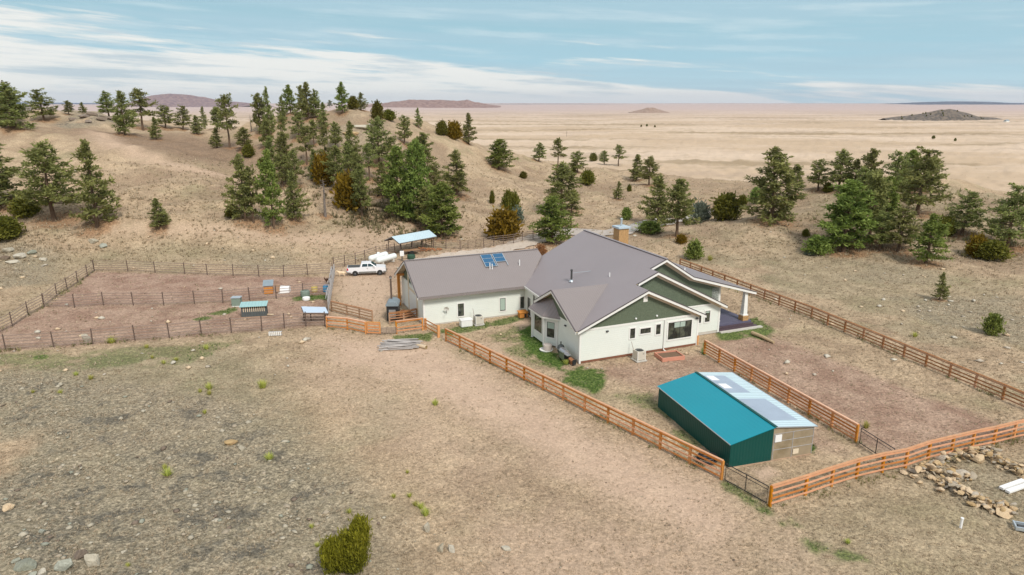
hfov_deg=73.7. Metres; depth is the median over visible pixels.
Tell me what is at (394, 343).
pole
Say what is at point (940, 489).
stone
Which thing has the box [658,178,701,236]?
pine tree
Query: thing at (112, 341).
grass clump
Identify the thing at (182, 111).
pine tree
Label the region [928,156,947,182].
pine tree
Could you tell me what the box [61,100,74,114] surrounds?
pine tree
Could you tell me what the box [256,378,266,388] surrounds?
grass clump
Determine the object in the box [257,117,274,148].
pine tree
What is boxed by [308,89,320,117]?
pine tree
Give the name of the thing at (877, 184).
pine tree
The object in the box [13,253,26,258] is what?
boulder
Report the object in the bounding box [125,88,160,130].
pine tree
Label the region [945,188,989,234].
pine tree
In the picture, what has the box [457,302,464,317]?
window
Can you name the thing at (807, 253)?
shrub
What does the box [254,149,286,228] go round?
pine tree
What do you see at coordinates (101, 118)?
boulder
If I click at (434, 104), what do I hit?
hill
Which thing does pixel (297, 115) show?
pine tree
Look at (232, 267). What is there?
pipe fence
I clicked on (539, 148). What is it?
pine tree
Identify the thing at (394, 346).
pole
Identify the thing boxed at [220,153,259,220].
pine tree
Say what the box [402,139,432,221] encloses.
pine tree
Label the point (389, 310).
door
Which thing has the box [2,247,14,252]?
boulder
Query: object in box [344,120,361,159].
pine tree
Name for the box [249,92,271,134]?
pine tree
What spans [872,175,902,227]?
pine tree
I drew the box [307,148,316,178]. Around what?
pine tree
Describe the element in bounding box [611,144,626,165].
pine tree
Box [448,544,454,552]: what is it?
boulder
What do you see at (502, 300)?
window
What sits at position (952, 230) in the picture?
juniper
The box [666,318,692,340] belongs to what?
window
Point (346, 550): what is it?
juniper
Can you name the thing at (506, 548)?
boulder
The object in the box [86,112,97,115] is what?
boulder
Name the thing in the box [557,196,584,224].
pine tree
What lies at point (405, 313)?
firewood pile
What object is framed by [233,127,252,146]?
pine tree
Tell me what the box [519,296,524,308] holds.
window
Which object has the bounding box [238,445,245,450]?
boulder
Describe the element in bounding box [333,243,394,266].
pipe fence
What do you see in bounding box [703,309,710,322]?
window
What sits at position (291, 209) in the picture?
pine tree
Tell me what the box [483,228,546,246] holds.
pipe fence
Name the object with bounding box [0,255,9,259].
boulder
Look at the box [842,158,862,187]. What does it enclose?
pine tree
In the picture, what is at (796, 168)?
pine tree
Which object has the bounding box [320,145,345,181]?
pine tree
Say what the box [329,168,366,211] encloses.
juniper
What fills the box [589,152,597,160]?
juniper
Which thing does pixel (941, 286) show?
pine tree
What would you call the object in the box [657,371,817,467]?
shed
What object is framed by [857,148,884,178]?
pine tree
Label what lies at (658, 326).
window
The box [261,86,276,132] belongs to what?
pine tree
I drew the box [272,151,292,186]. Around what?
pine tree
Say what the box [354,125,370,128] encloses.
boulder
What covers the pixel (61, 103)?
hill
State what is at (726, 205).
juniper
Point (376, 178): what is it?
pine tree
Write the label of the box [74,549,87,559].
boulder
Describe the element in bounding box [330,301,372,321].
wood fence
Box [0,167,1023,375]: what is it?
slope stones
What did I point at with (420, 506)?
grass clump
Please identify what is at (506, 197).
juniper
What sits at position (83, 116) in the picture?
boulder
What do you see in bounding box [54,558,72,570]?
boulder
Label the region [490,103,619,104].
hill
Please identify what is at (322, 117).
pine tree
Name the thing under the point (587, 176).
juniper
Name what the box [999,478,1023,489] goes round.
plank
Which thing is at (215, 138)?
pine tree
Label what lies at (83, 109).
pine tree
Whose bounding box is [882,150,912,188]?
pine tree
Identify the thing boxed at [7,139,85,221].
pine tree
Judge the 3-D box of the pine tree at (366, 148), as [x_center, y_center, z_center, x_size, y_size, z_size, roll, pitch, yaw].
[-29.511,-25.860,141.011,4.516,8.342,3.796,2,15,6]
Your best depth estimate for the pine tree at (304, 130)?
150.50 m
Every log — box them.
[416,344,427,348]
[751,331,774,343]
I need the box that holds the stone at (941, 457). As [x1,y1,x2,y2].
[935,455,945,460]
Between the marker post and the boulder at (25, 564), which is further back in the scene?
the marker post
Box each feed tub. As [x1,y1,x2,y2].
[302,296,309,300]
[311,286,317,291]
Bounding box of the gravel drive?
[415,229,559,258]
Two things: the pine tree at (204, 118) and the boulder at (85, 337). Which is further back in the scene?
the pine tree at (204, 118)
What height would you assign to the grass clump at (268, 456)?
0.587 m
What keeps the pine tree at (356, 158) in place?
on the ground at (746, 135)
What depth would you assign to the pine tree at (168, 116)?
219.86 m
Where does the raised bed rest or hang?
on the ground at (746, 135)
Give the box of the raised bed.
[654,350,684,361]
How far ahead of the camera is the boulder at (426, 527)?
37.55 m
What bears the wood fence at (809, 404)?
on the ground at (746, 135)
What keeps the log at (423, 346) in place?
on the ground at (746, 135)
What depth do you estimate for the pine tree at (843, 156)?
141.66 m
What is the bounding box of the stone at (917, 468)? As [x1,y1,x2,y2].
[915,466,920,472]
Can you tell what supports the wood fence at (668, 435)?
on the ground at (746, 135)
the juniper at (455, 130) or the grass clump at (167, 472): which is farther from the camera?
the juniper at (455, 130)
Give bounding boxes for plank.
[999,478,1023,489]
[1005,483,1023,493]
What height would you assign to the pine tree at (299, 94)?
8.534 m
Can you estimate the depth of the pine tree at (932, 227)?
97.25 m
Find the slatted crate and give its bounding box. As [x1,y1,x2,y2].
[268,331,281,335]
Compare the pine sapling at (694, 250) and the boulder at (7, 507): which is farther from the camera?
the pine sapling at (694, 250)
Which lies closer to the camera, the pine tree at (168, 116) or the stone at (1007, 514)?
the stone at (1007, 514)
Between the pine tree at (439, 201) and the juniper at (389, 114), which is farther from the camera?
the juniper at (389, 114)
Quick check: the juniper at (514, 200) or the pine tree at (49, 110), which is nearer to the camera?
the juniper at (514, 200)
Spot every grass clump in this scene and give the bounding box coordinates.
[105,335,116,343]
[160,465,176,476]
[203,381,212,389]
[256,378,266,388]
[263,450,274,460]
[415,502,425,508]
[420,506,431,516]
[862,420,869,428]
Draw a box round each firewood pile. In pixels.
[395,247,441,252]
[399,309,412,318]
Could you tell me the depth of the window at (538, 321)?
67.61 m
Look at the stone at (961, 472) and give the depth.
43.33 m
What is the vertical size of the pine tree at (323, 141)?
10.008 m
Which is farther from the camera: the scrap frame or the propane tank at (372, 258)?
the propane tank at (372, 258)
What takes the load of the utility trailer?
on the ground at (746, 135)
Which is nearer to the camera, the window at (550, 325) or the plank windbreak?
the window at (550, 325)
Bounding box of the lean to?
[301,306,328,323]
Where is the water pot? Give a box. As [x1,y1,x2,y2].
[540,343,552,351]
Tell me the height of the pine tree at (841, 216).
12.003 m
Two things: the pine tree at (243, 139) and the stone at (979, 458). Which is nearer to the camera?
the stone at (979, 458)
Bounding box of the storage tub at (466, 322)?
[459,317,472,326]
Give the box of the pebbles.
[274,336,1022,574]
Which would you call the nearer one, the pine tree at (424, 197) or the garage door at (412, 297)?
the garage door at (412, 297)
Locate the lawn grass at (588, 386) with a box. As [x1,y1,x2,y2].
[187,294,838,551]
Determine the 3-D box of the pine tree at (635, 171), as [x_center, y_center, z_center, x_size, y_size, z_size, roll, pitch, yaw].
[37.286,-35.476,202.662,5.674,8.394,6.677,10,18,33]
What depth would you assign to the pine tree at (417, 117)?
192.84 m
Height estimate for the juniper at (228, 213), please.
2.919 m
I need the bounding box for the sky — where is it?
[0,0,1023,103]
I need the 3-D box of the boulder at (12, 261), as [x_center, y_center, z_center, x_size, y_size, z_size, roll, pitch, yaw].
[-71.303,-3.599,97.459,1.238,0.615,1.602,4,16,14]
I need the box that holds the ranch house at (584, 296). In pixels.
[394,218,762,363]
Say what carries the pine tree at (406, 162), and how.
on the ground at (746, 135)
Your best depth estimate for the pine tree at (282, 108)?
180.69 m
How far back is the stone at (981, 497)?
40.34 m
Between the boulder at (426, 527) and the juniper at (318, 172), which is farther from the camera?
the juniper at (318, 172)
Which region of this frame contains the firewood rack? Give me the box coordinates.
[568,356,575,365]
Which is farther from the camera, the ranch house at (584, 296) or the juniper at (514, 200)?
the juniper at (514, 200)
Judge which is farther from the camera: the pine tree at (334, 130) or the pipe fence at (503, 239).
the pine tree at (334, 130)
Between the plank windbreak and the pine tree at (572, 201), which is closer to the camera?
the plank windbreak
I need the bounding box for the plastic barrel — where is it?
[407,254,414,259]
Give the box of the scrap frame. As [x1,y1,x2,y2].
[1012,520,1023,531]
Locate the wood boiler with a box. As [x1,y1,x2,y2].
[385,275,399,320]
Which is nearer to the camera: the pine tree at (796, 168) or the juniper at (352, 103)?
the pine tree at (796, 168)
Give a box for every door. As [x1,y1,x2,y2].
[389,310,395,317]
[409,289,415,315]
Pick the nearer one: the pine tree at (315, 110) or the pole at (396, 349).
the pole at (396, 349)
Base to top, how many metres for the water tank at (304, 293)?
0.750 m
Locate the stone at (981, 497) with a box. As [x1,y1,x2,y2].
[977,495,984,500]
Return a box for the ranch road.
[560,212,709,235]
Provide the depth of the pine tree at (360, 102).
195.27 m
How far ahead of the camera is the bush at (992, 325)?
69.62 m
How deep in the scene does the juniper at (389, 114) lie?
189.66 m
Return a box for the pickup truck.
[346,261,386,275]
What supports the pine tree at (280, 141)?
on the ground at (746, 135)
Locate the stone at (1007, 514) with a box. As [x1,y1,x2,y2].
[995,507,1013,518]
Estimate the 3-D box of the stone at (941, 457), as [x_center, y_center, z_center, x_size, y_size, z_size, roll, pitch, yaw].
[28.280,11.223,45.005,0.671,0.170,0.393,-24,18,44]
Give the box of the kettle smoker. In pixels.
[557,341,563,352]
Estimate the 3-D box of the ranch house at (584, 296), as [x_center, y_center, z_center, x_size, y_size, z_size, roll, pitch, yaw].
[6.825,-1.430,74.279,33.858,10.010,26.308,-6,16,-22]
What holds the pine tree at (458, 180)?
on the ground at (746, 135)
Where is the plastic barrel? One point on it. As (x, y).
(410, 256)
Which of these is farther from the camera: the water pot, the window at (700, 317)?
the window at (700, 317)
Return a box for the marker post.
[959,517,963,528]
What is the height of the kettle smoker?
1.508 m
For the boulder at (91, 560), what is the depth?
33.30 m
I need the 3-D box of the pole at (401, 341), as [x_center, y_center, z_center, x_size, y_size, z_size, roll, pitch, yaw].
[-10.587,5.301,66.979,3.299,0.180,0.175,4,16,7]
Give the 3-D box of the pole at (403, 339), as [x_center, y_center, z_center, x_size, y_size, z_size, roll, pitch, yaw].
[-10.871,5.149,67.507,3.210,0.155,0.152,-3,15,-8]
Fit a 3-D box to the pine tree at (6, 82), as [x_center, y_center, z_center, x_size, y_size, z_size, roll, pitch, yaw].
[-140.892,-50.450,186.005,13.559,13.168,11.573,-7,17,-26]
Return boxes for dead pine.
[318,179,331,216]
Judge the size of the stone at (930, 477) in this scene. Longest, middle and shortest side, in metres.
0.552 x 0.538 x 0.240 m
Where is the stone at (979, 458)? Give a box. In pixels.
[971,454,984,463]
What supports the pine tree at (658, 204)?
on the ground at (746, 135)
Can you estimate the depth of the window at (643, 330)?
64.13 m
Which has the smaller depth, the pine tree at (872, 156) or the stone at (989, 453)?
the stone at (989, 453)
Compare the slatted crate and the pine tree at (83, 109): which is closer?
the slatted crate
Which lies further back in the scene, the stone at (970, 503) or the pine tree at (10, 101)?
the pine tree at (10, 101)
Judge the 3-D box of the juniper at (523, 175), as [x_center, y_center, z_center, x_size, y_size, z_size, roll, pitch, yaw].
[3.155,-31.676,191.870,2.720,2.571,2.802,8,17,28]
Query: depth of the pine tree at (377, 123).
147.79 m
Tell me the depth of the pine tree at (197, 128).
185.07 m
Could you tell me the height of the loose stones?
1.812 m
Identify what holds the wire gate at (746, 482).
on the ground at (746, 135)
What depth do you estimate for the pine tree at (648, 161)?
186.82 m
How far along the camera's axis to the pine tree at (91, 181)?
107.21 m
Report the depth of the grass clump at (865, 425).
49.92 m
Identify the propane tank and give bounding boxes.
[368,251,387,262]
[376,253,396,263]
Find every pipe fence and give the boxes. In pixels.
[0,260,94,330]
[0,311,324,349]
[41,282,328,307]
[93,260,332,276]
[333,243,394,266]
[425,238,460,249]
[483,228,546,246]
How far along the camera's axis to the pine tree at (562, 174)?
140.97 m
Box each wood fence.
[325,316,366,333]
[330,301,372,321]
[388,308,417,323]
[395,317,423,333]
[424,318,439,337]
[445,328,724,479]
[679,258,1023,406]
[703,340,859,442]
[768,419,1023,506]
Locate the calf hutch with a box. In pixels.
[280,285,290,292]
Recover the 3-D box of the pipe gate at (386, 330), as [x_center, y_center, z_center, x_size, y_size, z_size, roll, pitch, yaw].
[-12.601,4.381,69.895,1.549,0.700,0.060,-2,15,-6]
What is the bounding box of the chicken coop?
[239,301,267,317]
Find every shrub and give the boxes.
[512,204,524,222]
[534,244,547,254]
[618,207,632,219]
[631,220,664,234]
[687,196,712,222]
[746,186,767,203]
[800,234,837,255]
[803,249,815,255]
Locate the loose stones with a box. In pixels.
[0,373,408,574]
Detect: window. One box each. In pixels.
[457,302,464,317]
[499,297,506,311]
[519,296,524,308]
[527,296,530,316]
[534,313,542,335]
[546,320,555,339]
[629,327,635,339]
[639,326,651,334]
[654,323,661,335]
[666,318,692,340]
[699,311,702,323]
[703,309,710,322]
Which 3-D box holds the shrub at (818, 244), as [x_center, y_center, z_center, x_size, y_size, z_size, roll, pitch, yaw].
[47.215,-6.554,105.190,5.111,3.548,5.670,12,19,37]
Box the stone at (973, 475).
[970,471,976,479]
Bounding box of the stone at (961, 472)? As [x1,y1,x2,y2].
[956,469,969,478]
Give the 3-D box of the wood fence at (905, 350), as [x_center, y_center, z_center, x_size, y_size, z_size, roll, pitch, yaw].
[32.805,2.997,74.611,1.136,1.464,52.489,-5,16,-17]
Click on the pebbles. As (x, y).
(638, 488)
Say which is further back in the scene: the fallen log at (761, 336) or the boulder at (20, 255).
the boulder at (20, 255)
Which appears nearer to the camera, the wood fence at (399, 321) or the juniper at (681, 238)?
the wood fence at (399, 321)
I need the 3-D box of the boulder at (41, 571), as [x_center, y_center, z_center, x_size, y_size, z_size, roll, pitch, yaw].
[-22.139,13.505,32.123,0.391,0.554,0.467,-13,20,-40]
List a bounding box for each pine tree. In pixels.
[0,80,16,114]
[0,82,37,129]
[0,143,34,204]
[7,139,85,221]
[23,88,57,120]
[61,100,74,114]
[67,139,121,227]
[78,102,86,112]
[93,90,115,115]
[110,89,140,134]
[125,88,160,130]
[147,117,163,139]
[147,198,171,228]
[151,104,178,128]
[173,105,192,129]
[190,115,205,133]
[198,106,208,126]
[207,128,223,147]
[208,106,224,128]
[211,92,239,147]
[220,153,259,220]
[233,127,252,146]
[237,164,264,222]
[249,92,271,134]
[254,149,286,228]
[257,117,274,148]
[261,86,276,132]
[262,136,275,170]
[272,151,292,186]
[273,131,296,174]
[274,96,287,119]
[274,113,289,151]
[281,84,296,113]
[283,147,304,185]
[283,171,311,220]
[288,108,305,137]
[292,125,314,164]
[293,85,305,109]
[297,81,317,118]
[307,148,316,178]
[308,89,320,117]
[308,119,320,144]
[314,124,331,154]
[315,102,330,127]
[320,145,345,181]
[328,121,343,144]
[333,82,349,113]
[340,141,357,173]
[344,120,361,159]
[348,152,366,177]
[349,163,373,216]
[358,92,368,109]
[360,142,378,180]
[362,115,391,161]
[369,162,388,195]
[377,145,416,217]
[381,135,400,157]
[394,114,412,144]
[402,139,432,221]
[403,142,416,167]
[412,132,437,162]
[413,108,422,127]
[413,187,432,226]
[418,181,463,237]
[426,161,444,185]
[438,149,471,195]
[461,113,477,144]
[485,138,519,168]
[527,195,578,243]
[531,142,546,160]
[543,160,583,210]
[549,137,567,166]
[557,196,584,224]
[568,151,588,172]
[598,150,608,163]
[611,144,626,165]
[612,181,624,199]
[629,154,644,180]
[636,174,671,222]
[638,155,661,184]
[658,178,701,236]
[738,146,807,225]
[785,164,804,190]
[807,158,833,190]
[814,178,878,251]
[827,148,854,190]
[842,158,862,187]
[851,166,872,202]
[851,169,894,234]
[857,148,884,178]
[861,210,899,250]
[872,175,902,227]
[874,206,929,251]
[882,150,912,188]
[894,146,951,214]
[898,149,923,191]
[908,213,954,263]
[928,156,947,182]
[930,272,951,299]
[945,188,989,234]
[980,182,1023,247]
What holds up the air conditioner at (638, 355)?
on the ground at (746, 135)
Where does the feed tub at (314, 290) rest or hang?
on the ground at (746, 135)
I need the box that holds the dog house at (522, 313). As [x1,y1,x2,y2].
[517,309,528,317]
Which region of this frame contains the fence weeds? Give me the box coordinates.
[0,270,1023,510]
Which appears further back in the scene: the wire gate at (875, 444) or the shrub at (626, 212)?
the shrub at (626, 212)
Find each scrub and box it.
[227,154,466,243]
[800,188,1023,256]
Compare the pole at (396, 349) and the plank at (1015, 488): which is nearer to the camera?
the plank at (1015, 488)
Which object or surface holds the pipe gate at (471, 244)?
attached to the pipe fence at (442, 243)
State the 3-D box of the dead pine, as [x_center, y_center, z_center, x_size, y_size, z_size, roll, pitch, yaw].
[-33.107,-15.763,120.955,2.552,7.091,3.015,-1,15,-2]
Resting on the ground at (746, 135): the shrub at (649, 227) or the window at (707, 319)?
the shrub at (649, 227)
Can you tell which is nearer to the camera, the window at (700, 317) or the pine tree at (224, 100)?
the window at (700, 317)
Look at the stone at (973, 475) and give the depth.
43.09 m
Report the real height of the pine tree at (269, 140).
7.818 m
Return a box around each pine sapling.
[682,238,704,260]
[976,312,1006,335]
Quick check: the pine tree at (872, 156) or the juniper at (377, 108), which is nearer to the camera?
the pine tree at (872, 156)
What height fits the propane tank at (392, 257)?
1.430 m
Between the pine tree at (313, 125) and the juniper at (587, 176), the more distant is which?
the juniper at (587, 176)
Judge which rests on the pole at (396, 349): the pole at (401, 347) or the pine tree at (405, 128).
the pole at (401, 347)
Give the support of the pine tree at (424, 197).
on the ground at (746, 135)
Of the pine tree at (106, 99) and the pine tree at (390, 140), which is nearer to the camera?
the pine tree at (390, 140)
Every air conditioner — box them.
[473,311,484,325]
[631,342,646,362]
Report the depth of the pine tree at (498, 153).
189.57 m
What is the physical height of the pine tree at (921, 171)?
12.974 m
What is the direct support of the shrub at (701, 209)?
on the ground at (746, 135)
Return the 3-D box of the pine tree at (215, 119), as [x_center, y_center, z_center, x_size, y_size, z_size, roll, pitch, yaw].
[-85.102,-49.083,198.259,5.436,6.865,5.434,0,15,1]
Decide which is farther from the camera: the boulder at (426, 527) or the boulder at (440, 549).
the boulder at (426, 527)
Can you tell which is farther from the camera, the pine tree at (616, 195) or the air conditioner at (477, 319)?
the pine tree at (616, 195)
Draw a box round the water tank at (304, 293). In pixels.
[300,290,309,296]
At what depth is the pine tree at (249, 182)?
111.27 m
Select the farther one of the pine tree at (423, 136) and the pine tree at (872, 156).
the pine tree at (423, 136)
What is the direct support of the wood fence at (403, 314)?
on the ground at (746, 135)
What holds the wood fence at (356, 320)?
on the ground at (746, 135)
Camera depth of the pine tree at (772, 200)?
118.49 m
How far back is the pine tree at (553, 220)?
113.13 m
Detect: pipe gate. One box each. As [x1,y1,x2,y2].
[381,327,396,333]
[460,239,483,247]
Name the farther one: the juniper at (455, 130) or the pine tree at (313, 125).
the juniper at (455, 130)
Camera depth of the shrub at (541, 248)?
105.31 m
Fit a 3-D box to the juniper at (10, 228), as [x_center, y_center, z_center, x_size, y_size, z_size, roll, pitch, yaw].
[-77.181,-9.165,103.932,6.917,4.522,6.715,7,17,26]
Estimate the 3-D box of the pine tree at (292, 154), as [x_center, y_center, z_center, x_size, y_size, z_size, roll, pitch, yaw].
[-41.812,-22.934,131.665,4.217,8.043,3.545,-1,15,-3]
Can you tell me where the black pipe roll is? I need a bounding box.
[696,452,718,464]
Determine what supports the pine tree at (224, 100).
on the ground at (746, 135)
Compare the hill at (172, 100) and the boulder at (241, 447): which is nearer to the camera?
the boulder at (241, 447)
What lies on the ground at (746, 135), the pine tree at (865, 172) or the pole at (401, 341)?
the pine tree at (865, 172)
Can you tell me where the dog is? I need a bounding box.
[335,271,346,276]
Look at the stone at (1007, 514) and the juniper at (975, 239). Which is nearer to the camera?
the stone at (1007, 514)
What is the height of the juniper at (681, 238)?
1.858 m
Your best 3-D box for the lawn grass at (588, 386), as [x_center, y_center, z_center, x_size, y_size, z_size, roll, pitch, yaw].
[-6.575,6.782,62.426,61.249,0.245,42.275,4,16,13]
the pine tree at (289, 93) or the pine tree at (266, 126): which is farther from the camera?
the pine tree at (289, 93)
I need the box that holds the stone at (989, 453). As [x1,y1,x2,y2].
[985,451,992,456]
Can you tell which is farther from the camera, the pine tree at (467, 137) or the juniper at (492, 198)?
the pine tree at (467, 137)
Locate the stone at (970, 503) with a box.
[966,501,976,505]
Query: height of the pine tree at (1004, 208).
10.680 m
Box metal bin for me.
[230,296,241,306]
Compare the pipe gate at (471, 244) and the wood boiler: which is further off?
the pipe gate at (471, 244)
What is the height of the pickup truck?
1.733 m
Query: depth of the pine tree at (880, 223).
104.41 m
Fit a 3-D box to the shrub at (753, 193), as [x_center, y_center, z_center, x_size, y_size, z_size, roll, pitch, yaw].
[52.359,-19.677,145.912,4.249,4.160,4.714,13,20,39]
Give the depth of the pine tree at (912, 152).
142.21 m
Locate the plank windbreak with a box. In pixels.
[325,264,334,311]
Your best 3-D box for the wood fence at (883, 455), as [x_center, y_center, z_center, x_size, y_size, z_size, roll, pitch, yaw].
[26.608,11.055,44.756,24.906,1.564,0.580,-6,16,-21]
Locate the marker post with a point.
(961, 522)
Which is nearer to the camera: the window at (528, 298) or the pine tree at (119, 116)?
the window at (528, 298)
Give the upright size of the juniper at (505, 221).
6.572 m
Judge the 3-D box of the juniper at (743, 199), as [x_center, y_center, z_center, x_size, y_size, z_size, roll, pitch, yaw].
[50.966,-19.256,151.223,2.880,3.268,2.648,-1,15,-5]
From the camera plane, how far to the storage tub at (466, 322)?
72.28 m
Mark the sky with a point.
(482, 51)
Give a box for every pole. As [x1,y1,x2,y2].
[378,348,412,350]
[379,344,411,348]
[380,342,416,345]
[385,342,418,343]
[386,338,417,340]
[388,339,420,342]
[388,347,418,348]
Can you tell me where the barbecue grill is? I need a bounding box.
[558,347,571,359]
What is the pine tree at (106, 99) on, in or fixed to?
on the ground at (746, 135)
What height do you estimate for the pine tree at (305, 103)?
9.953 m
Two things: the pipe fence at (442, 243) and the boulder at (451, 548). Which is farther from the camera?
the pipe fence at (442, 243)
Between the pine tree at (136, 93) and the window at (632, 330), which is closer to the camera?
the window at (632, 330)
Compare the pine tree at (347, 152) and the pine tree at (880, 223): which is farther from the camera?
the pine tree at (347, 152)
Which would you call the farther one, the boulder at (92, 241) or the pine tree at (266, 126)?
the pine tree at (266, 126)
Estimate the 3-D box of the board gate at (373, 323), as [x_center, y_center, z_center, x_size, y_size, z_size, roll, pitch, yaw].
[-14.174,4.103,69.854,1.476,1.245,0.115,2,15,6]
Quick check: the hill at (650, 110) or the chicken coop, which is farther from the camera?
the hill at (650, 110)
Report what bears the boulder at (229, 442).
on the ground at (746, 135)
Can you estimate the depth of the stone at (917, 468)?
43.56 m
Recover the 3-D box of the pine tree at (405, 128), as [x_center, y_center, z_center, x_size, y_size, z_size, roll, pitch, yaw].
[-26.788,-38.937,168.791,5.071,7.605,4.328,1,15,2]
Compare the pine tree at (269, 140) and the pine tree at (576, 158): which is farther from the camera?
the pine tree at (576, 158)
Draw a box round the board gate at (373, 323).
[366,321,380,333]
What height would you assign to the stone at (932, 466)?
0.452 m
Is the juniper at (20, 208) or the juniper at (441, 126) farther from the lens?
the juniper at (441, 126)
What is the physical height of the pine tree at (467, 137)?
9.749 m
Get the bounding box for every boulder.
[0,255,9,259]
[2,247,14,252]
[2,503,14,511]
[5,260,19,263]
[11,557,20,563]
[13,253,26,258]
[13,558,36,571]
[27,250,36,253]
[37,568,46,574]
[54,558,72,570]
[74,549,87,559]
[78,114,89,117]
[81,334,90,341]
[84,554,99,566]
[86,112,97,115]
[88,239,98,243]
[96,117,107,120]
[99,243,106,247]
[224,439,237,445]
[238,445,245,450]
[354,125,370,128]
[424,522,429,532]
[437,542,443,552]
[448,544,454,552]
[501,545,510,550]
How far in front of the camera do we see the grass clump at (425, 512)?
39.22 m
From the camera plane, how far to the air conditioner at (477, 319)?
72.79 m
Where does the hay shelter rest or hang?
on the ground at (746, 135)
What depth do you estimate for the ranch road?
124.17 m
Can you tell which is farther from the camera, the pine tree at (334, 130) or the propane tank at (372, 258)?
the pine tree at (334, 130)
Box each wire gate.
[724,463,768,502]
[859,428,894,464]
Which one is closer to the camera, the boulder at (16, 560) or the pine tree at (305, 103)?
the boulder at (16, 560)
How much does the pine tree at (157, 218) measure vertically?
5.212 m
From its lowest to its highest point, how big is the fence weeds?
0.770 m
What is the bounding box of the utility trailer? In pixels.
[402,248,424,253]
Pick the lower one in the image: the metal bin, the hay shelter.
the metal bin
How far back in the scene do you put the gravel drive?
111.50 m
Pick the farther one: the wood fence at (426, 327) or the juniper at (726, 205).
the juniper at (726, 205)
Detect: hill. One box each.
[16,102,98,103]
[114,94,265,106]
[365,100,500,107]
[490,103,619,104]
[629,107,669,112]
[879,109,1000,120]
[890,101,1023,104]
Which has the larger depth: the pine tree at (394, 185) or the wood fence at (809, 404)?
the pine tree at (394, 185)
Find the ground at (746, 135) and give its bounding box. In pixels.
[0,103,1023,574]
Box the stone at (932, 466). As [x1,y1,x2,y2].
[929,463,936,469]
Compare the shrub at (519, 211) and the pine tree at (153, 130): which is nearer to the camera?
the shrub at (519, 211)
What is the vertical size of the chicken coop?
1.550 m
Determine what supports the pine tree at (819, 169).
on the ground at (746, 135)
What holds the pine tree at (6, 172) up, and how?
on the ground at (746, 135)
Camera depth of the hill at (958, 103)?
13706.93 m
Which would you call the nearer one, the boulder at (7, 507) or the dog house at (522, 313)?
the boulder at (7, 507)
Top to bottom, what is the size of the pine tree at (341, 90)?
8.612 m
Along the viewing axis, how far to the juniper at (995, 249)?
99.71 m
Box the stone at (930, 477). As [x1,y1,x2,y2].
[926,475,935,479]
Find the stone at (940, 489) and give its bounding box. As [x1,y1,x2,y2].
[935,487,944,491]
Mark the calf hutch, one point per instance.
(284, 290)
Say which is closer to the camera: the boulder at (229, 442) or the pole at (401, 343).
the boulder at (229, 442)
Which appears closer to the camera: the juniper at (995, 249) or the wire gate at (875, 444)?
the wire gate at (875, 444)
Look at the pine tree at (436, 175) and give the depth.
140.05 m
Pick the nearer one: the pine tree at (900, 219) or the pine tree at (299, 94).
the pine tree at (900, 219)
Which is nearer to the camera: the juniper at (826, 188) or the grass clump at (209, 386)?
the grass clump at (209, 386)
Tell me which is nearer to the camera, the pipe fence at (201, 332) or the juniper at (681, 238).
the pipe fence at (201, 332)
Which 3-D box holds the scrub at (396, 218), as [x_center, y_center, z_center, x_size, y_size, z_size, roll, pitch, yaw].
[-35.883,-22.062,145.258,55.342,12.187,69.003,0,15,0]
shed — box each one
[263,279,279,293]
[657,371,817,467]
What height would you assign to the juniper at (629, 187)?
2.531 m
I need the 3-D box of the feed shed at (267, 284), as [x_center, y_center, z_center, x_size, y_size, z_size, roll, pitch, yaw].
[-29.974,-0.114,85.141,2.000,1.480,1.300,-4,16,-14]
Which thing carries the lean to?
on the ground at (746, 135)
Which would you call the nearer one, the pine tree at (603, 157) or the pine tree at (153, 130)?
the pine tree at (153, 130)
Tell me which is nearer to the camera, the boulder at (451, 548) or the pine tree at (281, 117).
the boulder at (451, 548)
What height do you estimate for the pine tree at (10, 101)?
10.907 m
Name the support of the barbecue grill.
on the ground at (746, 135)
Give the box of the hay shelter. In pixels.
[384,230,436,251]
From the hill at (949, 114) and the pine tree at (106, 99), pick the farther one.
the hill at (949, 114)
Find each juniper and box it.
[0,213,26,240]
[6,195,41,218]
[223,203,239,217]
[240,142,255,157]
[310,149,336,185]
[316,508,374,574]
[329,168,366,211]
[346,95,359,109]
[370,99,384,120]
[383,109,398,120]
[435,119,448,135]
[445,119,464,140]
[483,204,523,239]
[489,189,494,203]
[500,189,511,207]
[505,189,520,210]
[518,171,527,178]
[580,167,596,184]
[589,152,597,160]
[627,183,631,191]
[674,233,688,243]
[708,190,745,220]
[738,193,747,206]
[801,228,810,236]
[821,182,833,192]
[938,213,955,236]
[964,232,988,258]
[967,237,1017,261]
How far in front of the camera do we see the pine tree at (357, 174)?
123.02 m
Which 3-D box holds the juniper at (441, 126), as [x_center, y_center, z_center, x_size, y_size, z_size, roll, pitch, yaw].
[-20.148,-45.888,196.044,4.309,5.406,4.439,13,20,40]
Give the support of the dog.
on the ground at (746, 135)
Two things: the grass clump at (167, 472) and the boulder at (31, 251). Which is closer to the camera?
the grass clump at (167, 472)

